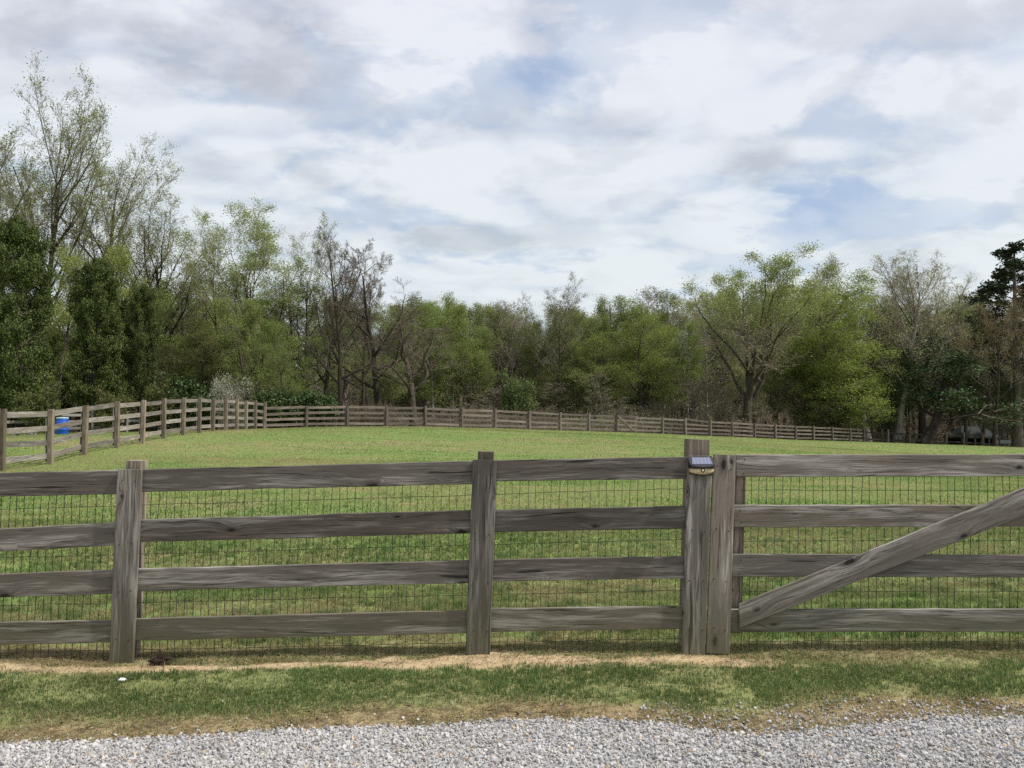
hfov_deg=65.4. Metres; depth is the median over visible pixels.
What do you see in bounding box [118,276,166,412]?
dense tree
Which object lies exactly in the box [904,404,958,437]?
thicket bush
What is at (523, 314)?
deep green tree
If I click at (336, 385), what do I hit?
green tree
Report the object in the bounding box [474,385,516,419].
understorey tree
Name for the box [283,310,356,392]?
woodland bare tree
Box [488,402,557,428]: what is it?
thicket bush
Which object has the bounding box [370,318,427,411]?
slim green tree
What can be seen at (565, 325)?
deep bare tree
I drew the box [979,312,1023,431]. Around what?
deep green tree
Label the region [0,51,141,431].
poplar tree
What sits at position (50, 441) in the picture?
paddock fence
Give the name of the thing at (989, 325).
budding tree
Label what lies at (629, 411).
thicket bush
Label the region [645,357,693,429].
understorey tree
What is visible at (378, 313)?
deep green tree
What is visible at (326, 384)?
bare tree
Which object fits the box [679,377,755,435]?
thicket bush
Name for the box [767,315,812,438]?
woodland bare tree
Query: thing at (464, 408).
thicket bush
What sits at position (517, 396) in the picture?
sapling
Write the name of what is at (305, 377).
understorey tree
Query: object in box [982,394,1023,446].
thicket bush
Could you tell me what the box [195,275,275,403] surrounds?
green tree
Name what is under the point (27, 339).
green tree
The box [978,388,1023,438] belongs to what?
thicket bush
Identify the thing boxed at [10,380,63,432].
weedy bush
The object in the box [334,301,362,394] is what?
deep bare tree
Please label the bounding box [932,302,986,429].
woodland bare tree
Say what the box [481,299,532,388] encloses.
bare tree
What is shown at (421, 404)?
understorey tree
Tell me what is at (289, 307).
green tree
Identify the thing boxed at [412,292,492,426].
green tree
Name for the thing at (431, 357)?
slender tree
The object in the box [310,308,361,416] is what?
deep green tree
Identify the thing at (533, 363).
slim green tree
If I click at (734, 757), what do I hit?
gravel road
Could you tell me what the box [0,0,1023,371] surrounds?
sky
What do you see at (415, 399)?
understorey tree
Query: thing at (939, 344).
deep bare tree
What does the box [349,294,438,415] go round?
green tree
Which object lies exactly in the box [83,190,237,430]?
poplar tree
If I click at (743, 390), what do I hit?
understorey tree
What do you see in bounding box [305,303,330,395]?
back tree
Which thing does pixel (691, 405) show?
deep thicket
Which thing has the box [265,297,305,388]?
deep green tree
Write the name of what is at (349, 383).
deep thicket
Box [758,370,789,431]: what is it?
deep thicket
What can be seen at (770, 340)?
deep bare tree
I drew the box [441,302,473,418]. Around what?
slim green tree
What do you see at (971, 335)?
back tree
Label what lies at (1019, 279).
pine tree
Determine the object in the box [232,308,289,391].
woodland bare tree
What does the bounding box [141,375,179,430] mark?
weedy bush
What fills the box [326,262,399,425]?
bare tree
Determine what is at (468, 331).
back tree
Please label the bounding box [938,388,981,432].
thicket bush
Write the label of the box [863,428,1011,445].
paddock fence
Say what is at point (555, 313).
deep green tree
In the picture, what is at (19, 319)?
dense tree
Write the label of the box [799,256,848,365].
slender tree
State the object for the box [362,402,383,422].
weed clump
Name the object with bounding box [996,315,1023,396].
deep bare tree
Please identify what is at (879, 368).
understorey tree
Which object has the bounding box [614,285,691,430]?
bare tree
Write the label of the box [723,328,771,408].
woodland bare tree
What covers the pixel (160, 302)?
green tree
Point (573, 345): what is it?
slender tree
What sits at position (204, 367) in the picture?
green tree
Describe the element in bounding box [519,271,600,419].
maple tree
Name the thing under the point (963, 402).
understorey tree
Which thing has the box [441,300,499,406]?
green tree
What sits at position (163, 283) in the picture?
green tree
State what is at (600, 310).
green tree
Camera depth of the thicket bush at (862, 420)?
84.41 m
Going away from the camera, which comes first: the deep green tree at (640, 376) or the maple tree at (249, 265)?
the maple tree at (249, 265)
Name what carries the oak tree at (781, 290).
on the ground at (478, 660)
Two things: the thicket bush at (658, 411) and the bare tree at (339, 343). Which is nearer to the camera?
the bare tree at (339, 343)
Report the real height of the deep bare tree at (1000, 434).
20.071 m
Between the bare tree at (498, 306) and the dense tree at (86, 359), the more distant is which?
the bare tree at (498, 306)
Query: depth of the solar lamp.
5.24 m
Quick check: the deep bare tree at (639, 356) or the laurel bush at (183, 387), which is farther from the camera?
the deep bare tree at (639, 356)
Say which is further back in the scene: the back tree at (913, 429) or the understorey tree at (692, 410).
the back tree at (913, 429)
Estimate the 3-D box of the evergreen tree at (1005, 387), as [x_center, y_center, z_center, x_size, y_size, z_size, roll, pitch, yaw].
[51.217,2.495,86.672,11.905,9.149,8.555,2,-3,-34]
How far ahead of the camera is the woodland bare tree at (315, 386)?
85.56 m
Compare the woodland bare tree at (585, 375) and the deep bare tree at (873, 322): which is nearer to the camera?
the woodland bare tree at (585, 375)
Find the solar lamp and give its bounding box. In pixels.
[688,457,714,476]
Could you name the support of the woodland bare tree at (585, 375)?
on the ground at (478, 660)
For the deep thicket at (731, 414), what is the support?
on the ground at (478, 660)
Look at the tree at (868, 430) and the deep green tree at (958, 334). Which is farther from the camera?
the deep green tree at (958, 334)
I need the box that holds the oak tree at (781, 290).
[668,240,840,437]
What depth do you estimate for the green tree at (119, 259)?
59.10 m
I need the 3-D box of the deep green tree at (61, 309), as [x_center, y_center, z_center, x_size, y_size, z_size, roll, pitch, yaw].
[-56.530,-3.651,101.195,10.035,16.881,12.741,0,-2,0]
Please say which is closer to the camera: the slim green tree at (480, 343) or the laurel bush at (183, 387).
the laurel bush at (183, 387)
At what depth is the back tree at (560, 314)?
119.37 m
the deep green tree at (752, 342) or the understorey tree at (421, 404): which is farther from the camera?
the deep green tree at (752, 342)
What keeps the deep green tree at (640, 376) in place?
on the ground at (478, 660)
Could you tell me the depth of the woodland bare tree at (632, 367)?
91.28 m
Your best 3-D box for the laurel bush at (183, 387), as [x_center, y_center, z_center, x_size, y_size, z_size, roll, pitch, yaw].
[-20.546,1.099,49.839,3.898,4.172,4.289,2,-3,-39]
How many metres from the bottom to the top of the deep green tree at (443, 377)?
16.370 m
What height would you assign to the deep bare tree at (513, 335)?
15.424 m
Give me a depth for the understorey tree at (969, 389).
106.81 m
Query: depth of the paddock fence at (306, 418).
54.71 m
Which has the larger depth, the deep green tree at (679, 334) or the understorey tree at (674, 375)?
the deep green tree at (679, 334)
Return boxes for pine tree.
[957,239,1023,446]
[1011,267,1023,355]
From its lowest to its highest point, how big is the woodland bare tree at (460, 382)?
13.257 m
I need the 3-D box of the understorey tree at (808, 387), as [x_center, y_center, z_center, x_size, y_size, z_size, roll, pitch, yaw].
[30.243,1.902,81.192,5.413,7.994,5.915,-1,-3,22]
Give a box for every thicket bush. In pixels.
[345,404,399,425]
[393,400,443,420]
[445,404,515,427]
[450,402,480,426]
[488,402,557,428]
[566,399,618,425]
[592,400,665,428]
[630,397,682,429]
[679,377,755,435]
[719,386,792,436]
[769,376,827,435]
[793,397,856,433]
[835,395,884,437]
[855,394,918,441]
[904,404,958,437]
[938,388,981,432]
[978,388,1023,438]
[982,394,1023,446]
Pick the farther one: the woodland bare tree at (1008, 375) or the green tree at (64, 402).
the woodland bare tree at (1008, 375)
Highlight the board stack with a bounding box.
[11,432,35,435]
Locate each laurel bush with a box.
[150,369,212,429]
[188,380,224,429]
[239,386,290,428]
[267,389,327,427]
[311,392,340,426]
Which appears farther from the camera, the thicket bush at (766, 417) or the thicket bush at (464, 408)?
the thicket bush at (464, 408)
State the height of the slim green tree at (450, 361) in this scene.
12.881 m
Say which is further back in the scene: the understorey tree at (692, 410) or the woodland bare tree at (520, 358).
the woodland bare tree at (520, 358)
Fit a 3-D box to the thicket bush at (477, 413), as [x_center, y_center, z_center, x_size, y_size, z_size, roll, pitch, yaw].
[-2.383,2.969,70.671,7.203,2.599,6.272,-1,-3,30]
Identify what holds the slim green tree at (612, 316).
on the ground at (478, 660)
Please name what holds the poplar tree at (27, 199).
on the ground at (478, 660)
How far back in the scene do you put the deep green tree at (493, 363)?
110.97 m
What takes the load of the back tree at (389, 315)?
on the ground at (478, 660)
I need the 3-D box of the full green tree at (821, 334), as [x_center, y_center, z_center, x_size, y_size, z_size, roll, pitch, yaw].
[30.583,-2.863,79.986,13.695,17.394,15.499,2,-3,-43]
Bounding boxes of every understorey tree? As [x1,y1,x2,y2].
[243,352,272,401]
[274,346,332,394]
[309,377,344,422]
[332,367,373,414]
[353,360,388,411]
[394,385,464,416]
[396,381,426,417]
[414,388,464,416]
[460,386,501,422]
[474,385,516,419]
[529,383,582,421]
[536,382,586,421]
[538,358,587,417]
[581,370,633,430]
[624,365,658,417]
[633,357,689,421]
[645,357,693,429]
[651,381,723,427]
[703,354,740,436]
[719,357,773,412]
[728,345,767,422]
[765,371,809,435]
[784,365,832,439]
[860,338,896,400]
[901,354,934,431]
[916,382,976,443]
[949,333,1007,413]
[952,383,993,425]
[1001,369,1023,433]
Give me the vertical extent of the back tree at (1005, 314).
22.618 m
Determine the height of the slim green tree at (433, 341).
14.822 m
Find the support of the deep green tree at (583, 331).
on the ground at (478, 660)
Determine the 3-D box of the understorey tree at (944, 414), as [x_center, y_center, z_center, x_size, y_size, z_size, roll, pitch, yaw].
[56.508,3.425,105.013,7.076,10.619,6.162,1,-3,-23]
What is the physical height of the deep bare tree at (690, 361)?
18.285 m
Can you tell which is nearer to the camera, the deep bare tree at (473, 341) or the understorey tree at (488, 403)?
the understorey tree at (488, 403)
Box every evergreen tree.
[867,380,926,442]
[952,365,1023,445]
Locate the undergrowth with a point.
(20, 425)
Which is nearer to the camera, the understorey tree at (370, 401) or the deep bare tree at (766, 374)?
the understorey tree at (370, 401)
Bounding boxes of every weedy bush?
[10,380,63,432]
[91,385,134,428]
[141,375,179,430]
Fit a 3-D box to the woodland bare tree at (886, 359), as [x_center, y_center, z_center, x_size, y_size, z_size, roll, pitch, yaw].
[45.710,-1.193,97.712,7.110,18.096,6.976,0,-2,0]
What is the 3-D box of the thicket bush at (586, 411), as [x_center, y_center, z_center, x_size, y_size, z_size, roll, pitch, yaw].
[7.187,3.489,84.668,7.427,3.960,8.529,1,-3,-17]
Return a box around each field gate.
[617,415,635,431]
[705,454,1023,653]
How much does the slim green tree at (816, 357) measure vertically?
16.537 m
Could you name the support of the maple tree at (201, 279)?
on the ground at (478, 660)
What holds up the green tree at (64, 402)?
on the ground at (478, 660)
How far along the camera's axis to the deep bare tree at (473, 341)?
111.01 m
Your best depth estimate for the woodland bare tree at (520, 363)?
85.64 m
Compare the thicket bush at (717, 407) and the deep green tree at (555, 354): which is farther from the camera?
the deep green tree at (555, 354)
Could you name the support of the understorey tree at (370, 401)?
on the ground at (478, 660)
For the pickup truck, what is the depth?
91.56 m
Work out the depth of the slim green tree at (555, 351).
91.50 m
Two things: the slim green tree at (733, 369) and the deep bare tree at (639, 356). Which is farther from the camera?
the deep bare tree at (639, 356)
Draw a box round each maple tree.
[168,193,314,428]
[177,207,244,429]
[255,211,357,426]
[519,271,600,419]
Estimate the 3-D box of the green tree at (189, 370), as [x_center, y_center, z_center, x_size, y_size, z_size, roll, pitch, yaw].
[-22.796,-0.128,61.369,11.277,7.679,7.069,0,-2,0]
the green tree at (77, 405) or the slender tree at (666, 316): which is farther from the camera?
the slender tree at (666, 316)
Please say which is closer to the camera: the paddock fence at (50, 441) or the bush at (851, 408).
the paddock fence at (50, 441)
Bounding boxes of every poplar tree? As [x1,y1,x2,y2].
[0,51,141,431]
[0,122,77,336]
[14,129,186,425]
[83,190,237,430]
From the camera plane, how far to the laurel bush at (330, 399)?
50.55 m
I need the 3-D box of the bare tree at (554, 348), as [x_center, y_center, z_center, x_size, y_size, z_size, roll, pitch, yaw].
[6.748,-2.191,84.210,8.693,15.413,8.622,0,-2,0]
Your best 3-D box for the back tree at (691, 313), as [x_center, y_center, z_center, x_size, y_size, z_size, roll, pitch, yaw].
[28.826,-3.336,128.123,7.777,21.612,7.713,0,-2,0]
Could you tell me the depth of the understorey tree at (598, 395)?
74.65 m
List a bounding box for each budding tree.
[858,246,991,438]
[913,271,989,444]
[945,283,1023,445]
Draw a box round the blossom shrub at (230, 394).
[204,370,256,429]
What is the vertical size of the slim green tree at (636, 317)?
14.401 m
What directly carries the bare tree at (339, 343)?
on the ground at (478, 660)
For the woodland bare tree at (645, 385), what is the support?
on the ground at (478, 660)
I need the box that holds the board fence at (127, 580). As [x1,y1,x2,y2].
[0,439,711,663]
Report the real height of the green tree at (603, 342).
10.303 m
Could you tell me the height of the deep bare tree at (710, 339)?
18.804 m
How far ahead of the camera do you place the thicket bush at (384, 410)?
65.31 m
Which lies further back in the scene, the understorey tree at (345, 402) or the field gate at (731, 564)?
the understorey tree at (345, 402)
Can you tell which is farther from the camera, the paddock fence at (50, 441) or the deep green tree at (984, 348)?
the deep green tree at (984, 348)
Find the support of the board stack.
on the ground at (478, 660)
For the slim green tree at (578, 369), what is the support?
on the ground at (478, 660)
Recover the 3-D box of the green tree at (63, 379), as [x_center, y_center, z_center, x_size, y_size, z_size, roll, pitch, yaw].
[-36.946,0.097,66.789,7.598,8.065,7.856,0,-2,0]
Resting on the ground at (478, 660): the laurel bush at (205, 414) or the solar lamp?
the laurel bush at (205, 414)
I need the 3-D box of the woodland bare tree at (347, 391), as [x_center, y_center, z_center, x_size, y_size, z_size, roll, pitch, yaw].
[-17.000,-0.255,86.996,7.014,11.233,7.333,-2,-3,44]
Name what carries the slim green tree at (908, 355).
on the ground at (478, 660)
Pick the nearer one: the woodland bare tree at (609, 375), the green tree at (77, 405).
the green tree at (77, 405)
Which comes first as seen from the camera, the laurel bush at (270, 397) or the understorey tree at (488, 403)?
the laurel bush at (270, 397)
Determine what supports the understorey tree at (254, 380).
on the ground at (478, 660)
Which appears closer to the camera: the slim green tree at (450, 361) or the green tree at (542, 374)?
the green tree at (542, 374)
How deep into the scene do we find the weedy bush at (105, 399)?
46.10 m
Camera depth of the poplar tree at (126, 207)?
66.74 m
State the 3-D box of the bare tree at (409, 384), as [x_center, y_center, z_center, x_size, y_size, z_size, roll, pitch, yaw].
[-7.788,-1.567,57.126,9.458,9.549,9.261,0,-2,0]
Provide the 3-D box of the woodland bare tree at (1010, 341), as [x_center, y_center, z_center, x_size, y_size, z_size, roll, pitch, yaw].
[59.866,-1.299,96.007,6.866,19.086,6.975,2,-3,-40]
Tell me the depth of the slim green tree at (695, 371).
81.61 m
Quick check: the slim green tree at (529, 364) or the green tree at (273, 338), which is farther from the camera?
the slim green tree at (529, 364)
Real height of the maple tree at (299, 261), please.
17.147 m
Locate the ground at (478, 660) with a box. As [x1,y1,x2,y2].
[0,372,1023,742]
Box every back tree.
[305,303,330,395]
[371,302,403,411]
[463,308,492,421]
[539,303,581,416]
[675,298,704,427]
[902,299,916,436]
[948,296,1005,425]
[987,296,1023,392]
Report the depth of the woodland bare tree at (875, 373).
93.78 m
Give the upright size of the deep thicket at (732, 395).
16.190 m
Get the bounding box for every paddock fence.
[0,397,266,471]
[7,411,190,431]
[263,406,862,440]
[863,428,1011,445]
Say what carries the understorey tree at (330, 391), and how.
on the ground at (478, 660)
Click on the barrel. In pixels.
(62, 420)
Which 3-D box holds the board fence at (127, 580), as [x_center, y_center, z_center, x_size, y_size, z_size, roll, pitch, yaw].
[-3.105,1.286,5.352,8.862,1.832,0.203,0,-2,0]
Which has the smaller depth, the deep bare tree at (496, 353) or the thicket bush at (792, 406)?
the thicket bush at (792, 406)
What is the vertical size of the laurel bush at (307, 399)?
2.696 m
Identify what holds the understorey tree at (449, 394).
on the ground at (478, 660)
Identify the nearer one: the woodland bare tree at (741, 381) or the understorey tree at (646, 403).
the understorey tree at (646, 403)
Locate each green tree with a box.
[0,215,65,427]
[1,325,99,408]
[17,373,133,426]
[33,241,119,432]
[36,322,100,431]
[36,337,87,416]
[51,293,73,331]
[69,241,162,431]
[112,286,189,396]
[145,333,209,410]
[148,272,239,425]
[150,314,248,429]
[150,344,204,428]
[161,333,267,401]
[184,294,292,428]
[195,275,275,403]
[219,316,319,427]
[237,280,360,427]
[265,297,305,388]
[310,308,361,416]
[311,289,390,410]
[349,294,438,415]
[351,309,388,371]
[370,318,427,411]
[380,299,423,409]
[402,297,458,425]
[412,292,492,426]
[415,305,482,411]
[438,321,474,392]
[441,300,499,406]
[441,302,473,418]
[461,322,500,406]
[463,324,505,423]
[477,303,520,423]
[488,305,542,377]
[493,328,560,409]
[511,320,563,420]
[514,321,555,408]
[538,321,574,410]
[544,319,572,424]
[547,309,586,413]
[560,311,597,410]
[560,331,639,422]
[562,335,607,420]
[576,293,642,414]
[577,315,620,414]
[587,310,637,412]
[593,299,689,432]
[613,320,677,411]
[618,305,678,408]
[650,317,686,413]
[657,313,687,408]
[667,318,713,420]
[670,311,707,410]
[686,292,739,419]
[701,290,744,420]
[718,309,738,424]
[730,295,772,415]
[741,317,782,433]
[746,296,798,437]
[756,267,906,440]
[777,295,818,439]
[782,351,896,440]
[796,302,832,432]
[829,314,886,440]
[857,294,914,437]
[860,295,936,435]
[878,307,926,428]
[906,308,955,418]
[939,307,997,431]
[961,290,1007,428]
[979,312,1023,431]
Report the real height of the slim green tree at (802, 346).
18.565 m
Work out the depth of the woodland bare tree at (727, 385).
93.88 m
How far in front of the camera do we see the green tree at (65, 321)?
53.46 m
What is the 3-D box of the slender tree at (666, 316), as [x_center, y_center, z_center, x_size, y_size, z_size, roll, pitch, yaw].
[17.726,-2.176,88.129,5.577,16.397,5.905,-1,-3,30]
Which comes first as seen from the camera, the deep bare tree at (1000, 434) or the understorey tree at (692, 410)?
the understorey tree at (692, 410)
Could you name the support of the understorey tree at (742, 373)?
on the ground at (478, 660)
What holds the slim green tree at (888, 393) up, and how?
on the ground at (478, 660)
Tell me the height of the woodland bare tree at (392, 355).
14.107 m
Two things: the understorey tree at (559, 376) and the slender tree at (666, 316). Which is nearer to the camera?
the understorey tree at (559, 376)
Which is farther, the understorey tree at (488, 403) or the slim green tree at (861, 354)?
the slim green tree at (861, 354)
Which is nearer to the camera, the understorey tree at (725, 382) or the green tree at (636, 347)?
the green tree at (636, 347)
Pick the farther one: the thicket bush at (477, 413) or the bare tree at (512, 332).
the bare tree at (512, 332)
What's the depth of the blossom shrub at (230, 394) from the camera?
49.36 m
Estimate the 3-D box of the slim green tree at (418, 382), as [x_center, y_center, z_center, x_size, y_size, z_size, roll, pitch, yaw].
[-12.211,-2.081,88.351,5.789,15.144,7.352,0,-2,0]
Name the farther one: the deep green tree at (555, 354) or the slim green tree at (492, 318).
the deep green tree at (555, 354)
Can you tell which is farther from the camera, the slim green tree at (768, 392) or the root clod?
the slim green tree at (768, 392)
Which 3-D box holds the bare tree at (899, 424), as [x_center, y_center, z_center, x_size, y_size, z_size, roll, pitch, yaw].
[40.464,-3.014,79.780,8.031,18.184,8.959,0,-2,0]
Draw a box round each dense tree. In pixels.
[0,214,61,418]
[62,257,132,413]
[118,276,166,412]
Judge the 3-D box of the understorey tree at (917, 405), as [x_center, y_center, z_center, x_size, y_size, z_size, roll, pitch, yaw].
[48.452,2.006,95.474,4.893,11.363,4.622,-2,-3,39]
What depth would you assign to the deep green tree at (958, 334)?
108.06 m
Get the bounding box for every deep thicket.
[318,339,372,421]
[336,357,381,420]
[370,378,462,411]
[460,340,503,413]
[656,370,721,425]
[700,401,772,428]
[704,353,740,425]
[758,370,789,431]
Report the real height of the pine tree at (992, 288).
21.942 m
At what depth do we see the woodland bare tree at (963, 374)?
107.78 m
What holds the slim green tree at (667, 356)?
on the ground at (478, 660)
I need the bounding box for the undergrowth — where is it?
[3,400,1010,446]
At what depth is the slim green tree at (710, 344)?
86.84 m
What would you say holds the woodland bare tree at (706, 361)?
on the ground at (478, 660)
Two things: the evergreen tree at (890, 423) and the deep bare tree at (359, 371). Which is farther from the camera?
the deep bare tree at (359, 371)
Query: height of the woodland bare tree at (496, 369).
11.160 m
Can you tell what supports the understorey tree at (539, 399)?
on the ground at (478, 660)
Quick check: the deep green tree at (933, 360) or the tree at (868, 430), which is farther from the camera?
the deep green tree at (933, 360)
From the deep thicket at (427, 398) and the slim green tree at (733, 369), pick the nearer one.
the slim green tree at (733, 369)
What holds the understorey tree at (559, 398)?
on the ground at (478, 660)
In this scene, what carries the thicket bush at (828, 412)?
on the ground at (478, 660)
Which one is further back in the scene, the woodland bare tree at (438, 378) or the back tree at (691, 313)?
the back tree at (691, 313)
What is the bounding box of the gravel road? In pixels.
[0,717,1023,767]
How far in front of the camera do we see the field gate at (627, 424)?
59.85 m
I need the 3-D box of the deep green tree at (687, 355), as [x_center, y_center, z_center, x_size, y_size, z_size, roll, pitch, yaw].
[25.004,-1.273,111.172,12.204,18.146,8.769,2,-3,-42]
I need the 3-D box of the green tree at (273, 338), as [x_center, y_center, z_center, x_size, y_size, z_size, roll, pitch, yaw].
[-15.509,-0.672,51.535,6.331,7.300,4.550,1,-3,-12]
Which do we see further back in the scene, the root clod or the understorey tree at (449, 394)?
the understorey tree at (449, 394)
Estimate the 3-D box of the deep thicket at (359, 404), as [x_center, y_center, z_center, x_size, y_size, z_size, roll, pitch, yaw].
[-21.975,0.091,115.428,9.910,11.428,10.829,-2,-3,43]
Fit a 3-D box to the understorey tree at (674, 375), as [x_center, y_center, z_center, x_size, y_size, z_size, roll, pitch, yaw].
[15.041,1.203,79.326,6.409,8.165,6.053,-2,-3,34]
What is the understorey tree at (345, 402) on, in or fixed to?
on the ground at (478, 660)
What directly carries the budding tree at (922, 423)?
on the ground at (478, 660)
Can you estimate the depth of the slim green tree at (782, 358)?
87.69 m
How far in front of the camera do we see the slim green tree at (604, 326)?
83.38 m
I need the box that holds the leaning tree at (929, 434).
[885,334,1023,443]
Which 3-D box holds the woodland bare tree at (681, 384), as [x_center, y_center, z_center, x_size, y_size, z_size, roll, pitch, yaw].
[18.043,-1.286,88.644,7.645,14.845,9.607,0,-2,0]
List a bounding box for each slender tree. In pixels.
[405,299,466,420]
[554,312,601,421]
[651,290,699,382]
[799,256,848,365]
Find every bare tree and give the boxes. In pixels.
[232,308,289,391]
[269,311,345,385]
[280,329,361,404]
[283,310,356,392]
[285,224,391,426]
[293,235,393,426]
[299,238,435,425]
[324,333,380,419]
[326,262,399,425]
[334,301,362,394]
[342,296,466,425]
[347,314,376,415]
[358,317,418,411]
[419,316,460,422]
[432,332,493,416]
[455,301,496,422]
[469,335,515,422]
[475,317,525,408]
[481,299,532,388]
[486,293,545,404]
[497,316,531,415]
[499,317,550,427]
[506,327,546,393]
[540,291,608,421]
[540,306,585,410]
[566,328,615,413]
[580,330,629,418]
[608,325,660,419]
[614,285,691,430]
[623,319,672,430]
[625,326,659,420]
[644,309,717,415]
[645,295,740,432]
[650,305,704,426]
[671,305,729,422]
[689,290,742,428]
[691,330,758,425]
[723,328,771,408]
[727,295,773,422]
[741,300,783,379]
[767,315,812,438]
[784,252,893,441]
[852,305,897,417]
[859,302,899,435]
[862,334,897,419]
[873,262,960,442]
[883,327,941,442]
[917,290,966,439]
[926,300,1009,427]
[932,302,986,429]
[937,320,999,425]
[967,302,1023,446]
[978,347,1023,408]
[981,306,1023,401]
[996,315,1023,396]
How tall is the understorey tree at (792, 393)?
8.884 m
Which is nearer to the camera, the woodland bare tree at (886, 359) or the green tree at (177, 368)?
the green tree at (177, 368)
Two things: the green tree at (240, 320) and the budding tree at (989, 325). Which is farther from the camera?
the budding tree at (989, 325)
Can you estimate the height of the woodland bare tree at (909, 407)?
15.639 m
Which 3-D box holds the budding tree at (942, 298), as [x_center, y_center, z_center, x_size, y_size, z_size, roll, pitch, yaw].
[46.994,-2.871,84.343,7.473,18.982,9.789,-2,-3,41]
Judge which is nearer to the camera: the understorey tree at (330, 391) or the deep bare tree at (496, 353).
the understorey tree at (330, 391)
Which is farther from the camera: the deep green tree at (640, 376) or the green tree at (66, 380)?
the deep green tree at (640, 376)
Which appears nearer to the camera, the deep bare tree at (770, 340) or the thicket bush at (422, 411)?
the thicket bush at (422, 411)
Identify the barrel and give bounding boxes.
[56,417,68,433]
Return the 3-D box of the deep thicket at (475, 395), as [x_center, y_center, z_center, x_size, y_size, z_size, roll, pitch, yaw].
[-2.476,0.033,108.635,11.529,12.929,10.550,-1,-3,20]
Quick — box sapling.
[498,368,539,428]
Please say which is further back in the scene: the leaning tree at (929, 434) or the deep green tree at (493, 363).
the deep green tree at (493, 363)
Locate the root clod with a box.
[147,651,174,665]
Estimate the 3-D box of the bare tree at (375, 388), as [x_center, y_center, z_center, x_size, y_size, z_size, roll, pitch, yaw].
[-10.605,-3.697,57.901,10.195,13.986,8.420,0,-2,0]
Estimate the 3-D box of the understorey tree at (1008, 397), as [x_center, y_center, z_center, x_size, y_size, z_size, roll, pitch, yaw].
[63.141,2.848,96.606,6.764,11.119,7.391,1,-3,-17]
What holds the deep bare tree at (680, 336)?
on the ground at (478, 660)
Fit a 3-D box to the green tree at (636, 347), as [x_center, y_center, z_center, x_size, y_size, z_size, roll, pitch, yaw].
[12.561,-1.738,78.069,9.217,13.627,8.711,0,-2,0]
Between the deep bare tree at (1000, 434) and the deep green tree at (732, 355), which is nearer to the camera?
the deep bare tree at (1000, 434)
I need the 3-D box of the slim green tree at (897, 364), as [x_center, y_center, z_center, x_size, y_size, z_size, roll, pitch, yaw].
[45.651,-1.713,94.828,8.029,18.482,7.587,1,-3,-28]
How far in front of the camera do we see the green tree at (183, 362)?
66.60 m
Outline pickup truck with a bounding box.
[942,426,1010,445]
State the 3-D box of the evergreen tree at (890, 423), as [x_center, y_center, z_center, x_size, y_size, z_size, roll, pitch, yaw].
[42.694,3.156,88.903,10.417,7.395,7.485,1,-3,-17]
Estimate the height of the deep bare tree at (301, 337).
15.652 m
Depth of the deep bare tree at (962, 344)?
112.06 m

